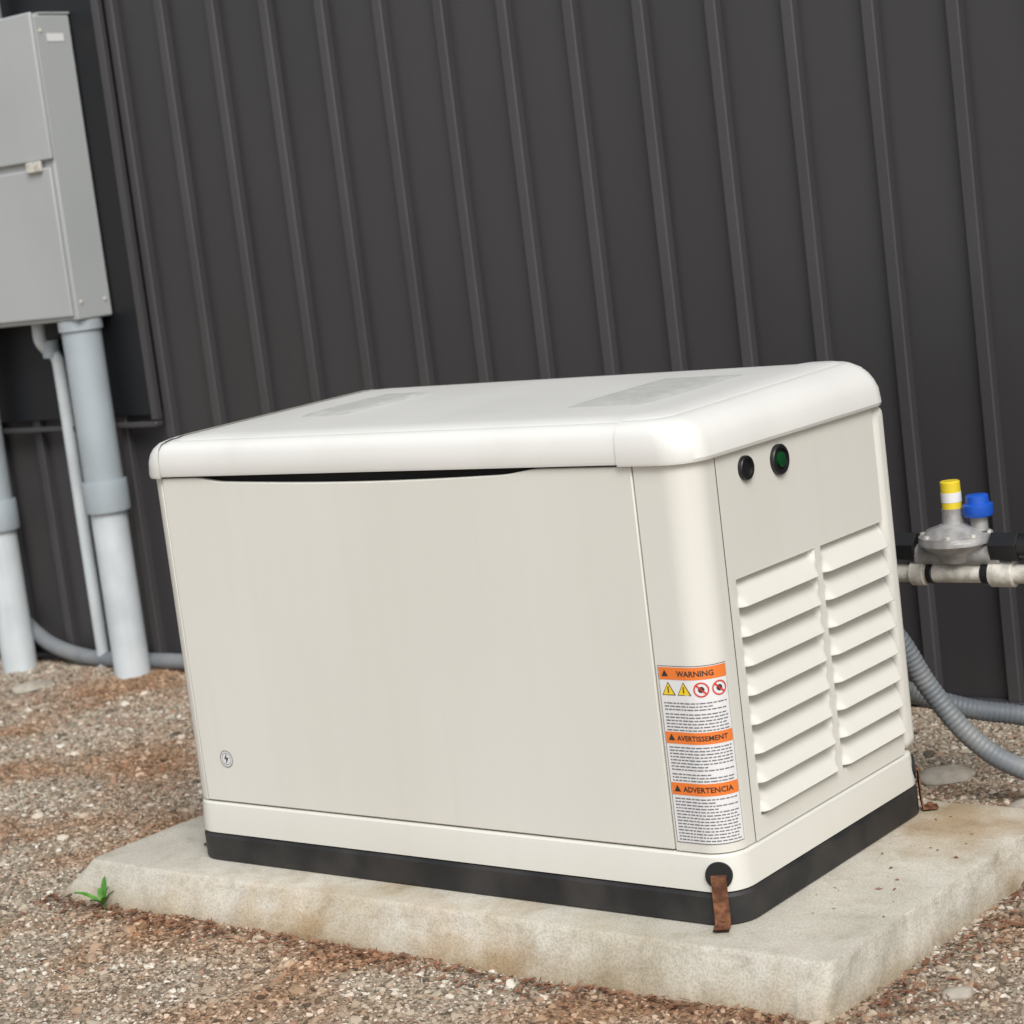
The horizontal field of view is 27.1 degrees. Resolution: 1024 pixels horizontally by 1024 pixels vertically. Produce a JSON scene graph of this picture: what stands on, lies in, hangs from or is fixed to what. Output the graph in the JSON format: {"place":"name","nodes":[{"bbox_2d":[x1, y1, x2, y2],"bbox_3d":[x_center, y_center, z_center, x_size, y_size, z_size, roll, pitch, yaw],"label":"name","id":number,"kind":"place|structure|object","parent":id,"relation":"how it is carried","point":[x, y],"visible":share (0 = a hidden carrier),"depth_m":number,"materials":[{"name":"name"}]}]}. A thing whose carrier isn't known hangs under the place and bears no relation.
{"place":"outdoors","nodes":[
{"label":"outdoors","id":0,"kind":"place"},
{"bbox_2d":[0,656,920,706],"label":"ground","id":1,"kind":"structure","parent":0,"point":[913,705],"depth_m":6.63,"materials":[{"name":"gravel"}]},
{"bbox_2d":[0,419,37,673],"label":"pvc conduit","id":2,"kind":"object","parent":1,"relation":"on","point":[17,649],"visible":0.9,"depth_m":6.50,"materials":[{"name":"grey plastic"}]},
{"bbox_2d":[57,317,150,678],"bbox_3d":[-1.177,-0.013,6.190,0.133,1.101,0.133,-1,10,38],"label":"pvc conduit","id":3,"kind":"object","parent":1,"relation":"on","point":[105,494],"visible":0.94,"depth_m":6.14,"materials":[{"name":"grey plastic"}]},
{"bbox_2d":[0,651,1023,704],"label":"base trim","id":4,"kind":"structure","parent":1,"relation":"on","point":[44,654],"depth_m":4.71,"materials":[{"name":"grey paint"}]},
{"bbox_2d":[62,800,1023,1022],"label":"concrete pad","id":5,"kind":"object","parent":1,"relation":"on","point":[797,958],"visible":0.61,"depth_m":3.51,"materials":[{"name":"beige concrete"}]},
{"bbox_2d":[149,361,938,931],"bbox_3d":[0.011,0.197,3.907,1.294,0.827,0.693,-1,10,38],"label":"standby generator","id":6,"kind":"object","parent":5,"relation":"on","point":[625,643],"visible":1,"depth_m":3.58,"materials":[{"name":"white metal"}]},
{"bbox_2d":[162,466,675,848],"bbox_3d":[-0.194,0.238,3.686,1.068,0.621,0.012,-1,10,38],"label":"front door","id":7,"kind":"structure","parent":6,"relation":"in","point":[468,651],"depth_m":3.63,"materials":[{"name":"paint"}]},
{"bbox_2d":[894,479,1023,586],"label":"gas regulator","id":8,"kind":"object","parent":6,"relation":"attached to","point":[954,546],"visible":0.63,"depth_m":3.90,"materials":[{"name":"metal"}]},
{"bbox_2d":[0,659,1023,1023],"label":"gravel","id":9,"kind":"structure","parent":0,"point":[106,971],"depth_m":3.81,"materials":[{"name":"gravel"}]},
{"bbox_2d":[11,679,53,694],"bbox_3d":[-1.418,0.517,6.292,0.129,0.032,0.111,-10,9,-18],"label":"stone","id":10,"kind":"object","parent":9,"relation":"on","point":[28,687],"visible":1,"depth_m":6.26,"materials":[{"name":"grey stone"}]},
{"bbox_2d":[74,876,113,909],"bbox_3d":[-0.792,0.739,4.067,0.084,0.076,0.048,-1,10,38],"label":"weed plant","id":11,"kind":"object","parent":9,"relation":"on","point":[101,894],"visible":0.95,"depth_m":4.07,"materials":[{"name":"green plant"}]},
{"bbox_2d":[30,617,183,669],"bbox_3d":[-1.245,0.332,6.407,1.167,0.323,0.063,-1,10,38],"label":"ground conduit","id":12,"kind":"object","parent":9,"relation":"on","point":[45,639],"visible":0.53,"depth_m":6.44,"materials":[{"name":"grey plastic"}]},
{"bbox_2d":[0,666,1023,1023],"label":"leaf litter","id":13,"kind":"object","parent":9,"relation":"on","point":[886,1002],"visible":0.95,"depth_m":3.51,"materials":[{"name":"brown plant"}]},
{"bbox_2d":[916,765,975,785],"bbox_3d":[0.873,0.531,4.273,0.121,0.036,0.084,-8,8,-9],"label":"stone","id":14,"kind":"object","parent":9,"relation":"on","point":[941,775],"visible":0.91,"depth_m":4.25,"materials":[{"name":"grey stone"}]},
{"bbox_2d":[941,986,973,1000],"bbox_3d":[0.666,0.720,3.172,0.050,0.022,0.042,-6,8,7],"label":"stone","id":15,"kind":"object","parent":9,"relation":"on","point":[955,993],"visible":1,"depth_m":3.16,"materials":[{"name":"beige stone"}]},
{"bbox_2d":[903,628,1023,779],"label":"flexible conduit","id":16,"kind":"object","parent":9,"relation":"on","point":[963,729],"visible":0.62,"depth_m":4.03,"materials":[{"name":"grey plastic"}]},
{"bbox_2d":[909,681,1023,725],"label":"flexible conduit","id":17,"kind":"object","parent":9,"relation":"on","point":[988,711],"visible":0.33,"depth_m":4.16,"materials":[{"name":"grey plastic"}]},
{"bbox_2d":[1007,798,1023,807],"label":"stone","id":18,"kind":"object","parent":9,"relation":"on","point":[1018,803],"visible":0.45,"depth_m":4.00,"materials":[{"name":"grey stone"}]},
{"bbox_3d":[1.149,-2.061,7.974,16.000,4.390,5.875,-1,10,38],"label":"rear structure","id":19,"kind":"object","parent":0,"visible":0},
{"bbox_2d":[4,0,1023,698],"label":"siding panel","id":20,"kind":"object","parent":19,"relation":"attached to","point":[930,204],"depth_m":5.08,"materials":[{"name":"black metal"}]},
{"bbox_2d":[0,0,150,422],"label":"black panel","id":21,"kind":"object","parent":20,"relation":"attached to","point":[28,391],"visible":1,"depth_m":6.11,"materials":[{"name":"black metal"}]},
{"bbox_2d":[0,8,111,327],"bbox_3d":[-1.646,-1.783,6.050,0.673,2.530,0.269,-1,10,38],"label":"electrical meter enclosure","id":22,"kind":"object","parent":21,"relation":"attached to","point":[52,267],"visible":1,"depth_m":6.02,"materials":[{"name":"grey paint"}]},
{"bbox_2d":[0,12,53,167],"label":"upper door","id":23,"kind":"structure","parent":22,"relation":"in","point":[25,137],"depth_m":5.97,"materials":[{"name":"grey paint"}]},
{"bbox_2d":[0,167,73,323],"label":"lower door","id":24,"kind":"structure","parent":22,"relation":"in","point":[34,281],"depth_m":6.07,"materials":[{"name":"grey paint"}]},
{"bbox_2d":[31,324,108,667],"bbox_3d":[-1.312,-0.020,6.347,0.082,1.098,0.053,-9,8,-14],"label":"ground wire conduit","id":25,"kind":"object","parent":21,"relation":"attached to","point":[50,349],"visible":0.98,"depth_m":6.32,"materials":[{"name":"white plastic"}]},
{"bbox_2d":[2,420,163,433],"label":"panel sill trim","id":26,"kind":"structure","parent":20,"relation":"attached to","point":[138,424],"depth_m":6.35,"materials":[{"name":"grey paint"}]},
{"bbox_2d":[90,0,162,419],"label":"panel side trim","id":27,"kind":"structure","parent":26,"relation":"on","point":[125,202],"depth_m":6.01,"materials":[{"name":"grey paint"}]},
{"bbox_2d":[1,0,1023,701],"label":"siding ribs","id":28,"kind":"object","parent":20,"relation":"attached to","point":[893,258],"visible":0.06,"depth_m":5.17,"materials":[{"name":"black metal"}]}
]}

